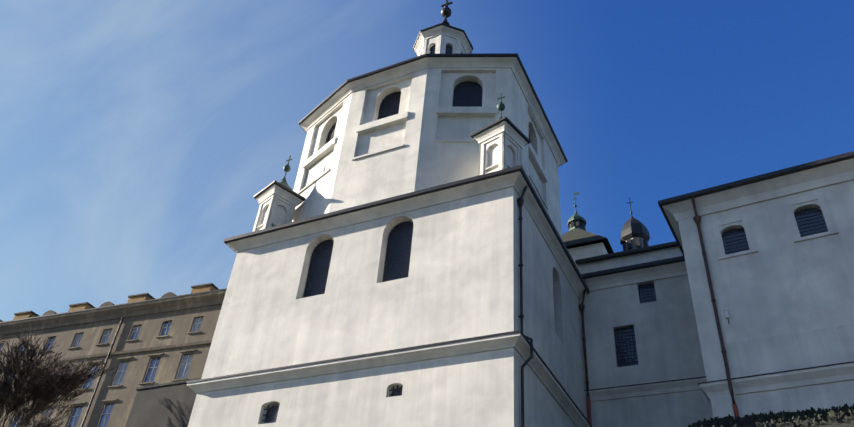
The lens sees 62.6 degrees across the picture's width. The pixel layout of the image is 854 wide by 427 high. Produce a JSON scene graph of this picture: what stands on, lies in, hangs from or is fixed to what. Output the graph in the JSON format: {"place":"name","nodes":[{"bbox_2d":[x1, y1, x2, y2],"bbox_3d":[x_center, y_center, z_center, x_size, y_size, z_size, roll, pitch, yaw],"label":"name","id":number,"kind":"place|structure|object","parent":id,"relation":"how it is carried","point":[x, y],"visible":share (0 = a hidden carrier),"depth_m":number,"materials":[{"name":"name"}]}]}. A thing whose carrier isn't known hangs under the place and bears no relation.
{"place":"outdoors","nodes":[
{"label":"outdoors","id":0,"kind":"place"},
{"bbox_2d":[303,73,542,196],"bbox_3d":[0.090,-0.362,33.074,10.366,7.550,9.336,-13,-41,23],"label":"drum","id":1,"kind":"object","parent":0,"point":[447,128],"visible":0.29,"depth_m":30.77,"materials":[{"name":"white paint"}]},
{"bbox_2d":[325,81,529,143],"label":"arched windows","id":2,"kind":"structure","parent":1,"relation":"in","point":[467,94],"depth_m":31.08,"materials":[{"name":"black glass"}]},
{"bbox_2d":[0,0,853,320],"label":"sky","id":3,"kind":"structure","parent":0,"point":[138,138],"materials":[{"name":"blue"}]},
{"bbox_2d":[419,36,464,55],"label":"lantern walls","id":4,"kind":"structure","parent":0,"point":[433,41],"depth_m":38.50,"materials":[{"name":"white paint"}]},
{"bbox_2d":[429,45,451,53],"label":"lantern windows","id":5,"kind":"structure","parent":4,"relation":"in","point":[447,51],"depth_m":38.33,"materials":[{"name":"black glass"}]},
{"bbox_2d":[418,34,466,55],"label":"lantern pilasters","id":6,"kind":"object","parent":4,"relation":"attached to","point":[441,44],"visible":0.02,"depth_m":38.33,"materials":[{"name":"white paint"}]},
{"bbox_2d":[722,414,853,426],"bbox_3d":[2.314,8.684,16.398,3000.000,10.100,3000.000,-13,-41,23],"label":"terrain","id":7,"kind":"structure","parent":0,"point":[840,424],"depth_m":16.92,"materials":[{"name":"green plant"}]},
{"bbox_2d":[0,326,116,426],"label":"bare tree","id":8,"kind":"object","parent":7,"relation":"on","point":[37,381],"visible":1,"depth_m":31.11,"materials":[{"name":"brown plant"}]},
{"bbox_2d":[0,283,226,426],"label":"monastery building","id":9,"kind":"structure","parent":7,"relation":"on","point":[149,314],"depth_m":50.92,"materials":[{"name":"beige paint"}]},
{"bbox_2d":[0,317,202,426],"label":"windows","id":10,"kind":"structure","parent":9,"relation":"in","point":[185,363],"depth_m":49.53,"materials":[{"name":"glass"}]},
{"bbox_2d":[125,378,200,426],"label":"wall","id":11,"kind":"structure","parent":7,"relation":"on","point":[170,404],"depth_m":32.39,"materials":[{"name":"white paint"}]},
{"bbox_2d":[188,187,587,426],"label":"chapel block walls","id":12,"kind":"structure","parent":7,"relation":"on","point":[461,280],"depth_m":23.90,"materials":[{"name":"white paint"}]},
{"bbox_2d":[256,199,290,230],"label":"niches","id":13,"kind":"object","parent":12,"relation":"on","point":[281,213],"depth_m":29.95,"materials":[{"name":"white paint"}]},
{"bbox_2d":[252,155,305,231],"bbox_3d":[-6.470,-0.692,30.786,1.640,4.970,1.640,33,-45,-32],"label":"corner turret","id":14,"kind":"object","parent":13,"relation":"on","point":[281,190],"visible":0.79,"depth_m":30.17,"materials":[{"name":"white paint"}]},
{"bbox_2d":[261,221,412,423],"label":"windows","id":15,"kind":"structure","parent":12,"relation":"in","point":[398,254],"depth_m":25.99,"materials":[{"name":"black glass"}]},
{"bbox_2d":[186,165,592,426],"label":"cornices","id":16,"kind":"object","parent":12,"relation":"attached to","point":[516,178],"visible":0.81,"depth_m":24.89,"materials":[{"name":"white paint"}]},
{"bbox_2d":[292,68,561,238],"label":"drum pilasters bands","id":17,"kind":"object","parent":12,"relation":"on","point":[421,157],"visible":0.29,"depth_m":29.64,"materials":[{"name":"white paint"}]},
{"bbox_2d":[298,53,567,166],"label":"roof cornice","id":18,"kind":"structure","parent":17,"relation":"attached to","point":[341,93],"depth_m":31.94,"materials":[{"name":"white paint"}]},
{"bbox_2d":[413,0,473,55],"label":"lantern roof","id":19,"kind":"structure","parent":17,"relation":"on","point":[444,28],"depth_m":39.00,"materials":[{"name":"white paint"}]},
{"bbox_2d":[484,138,516,173],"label":"niches","id":20,"kind":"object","parent":12,"relation":"on","point":[491,154],"depth_m":25.99,"materials":[{"name":"white paint"}]},
{"bbox_2d":[470,93,530,174],"bbox_3d":[2.810,-2.875,26.806,1.640,4.970,1.640,-25,-46,33],"label":"turret","id":21,"kind":"object","parent":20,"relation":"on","point":[504,129],"visible":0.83,"depth_m":26.16,"materials":[{"name":"white paint"}]},
{"bbox_2d":[517,185,591,426],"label":"downpipes","id":22,"kind":"object","parent":12,"relation":"attached to","point":[520,200],"visible":0.85,"depth_m":23.64,"materials":[{"name":"metal"}]},
{"bbox_2d":[562,228,613,265],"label":"roof","id":23,"kind":"structure","parent":7,"relation":"on","point":[580,243],"depth_m":36.10,"materials":[{"name":"dark metal"},{"name":"white plaster"}]},
{"bbox_2d":[567,191,585,230],"bbox_3d":[8.626,-0.051,40.653,1.053,3.150,1.053,1,-37,5],"label":"copper ridge turret","id":24,"kind":"object","parent":23,"relation":"on","point":[575,220],"visible":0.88,"depth_m":39.82,"materials":[{"name":"green metal"}]},
{"bbox_2d":[577,246,713,426],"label":"wing walls","id":25,"kind":"structure","parent":7,"relation":"on","point":[664,325],"depth_m":27.74,"materials":[{"name":"white paint"}]},
{"bbox_2d":[620,197,649,250],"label":"onion dome","id":26,"kind":"structure","parent":25,"relation":"on","point":[634,233],"depth_m":37.77,"materials":[{"name":"metal"}]},
{"bbox_2d":[614,283,656,366],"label":"wing windows","id":27,"kind":"structure","parent":25,"relation":"in","point":[626,347],"depth_m":28.48,"materials":[{"name":"black glass"}]},
{"bbox_2d":[575,241,706,401],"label":"wing trim","id":28,"kind":"structure","parent":25,"relation":"attached to","point":[640,273],"depth_m":29.15,"materials":[{"name":"white paint"}]},
{"bbox_2d":[688,403,853,426],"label":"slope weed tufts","id":29,"kind":"object","parent":7,"relation":"on","point":[806,416],"visible":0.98,"depth_m":18.30,"materials":[{"name":"green plant"}]},
{"bbox_2d":[700,180,853,417],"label":"block walls","id":30,"kind":"structure","parent":7,"relation":"on","point":[784,298],"depth_m":22.67,"materials":[{"name":"white paint"}]},
{"bbox_2d":[724,308,728,322],"bbox_3d":[9.963,3.409,23.271,0.120,0.527,0.158,-13,-41,23],"label":"wall lamp","id":31,"kind":"object","parent":30,"relation":"attached to","point":[726,312],"depth_m":23.29,"materials":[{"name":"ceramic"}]},
{"bbox_2d":[658,151,853,417],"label":"wall trim","id":32,"kind":"structure","parent":30,"relation":"attached to","point":[720,387],"depth_m":24.23,"materials":[{"name":"white paint"}]},
{"bbox_2d":[722,206,827,254],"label":"windows","id":33,"kind":"structure","parent":30,"relation":"attached to","point":[810,221],"depth_m":24.22,"materials":[{"name":"black glass"}]}
]}

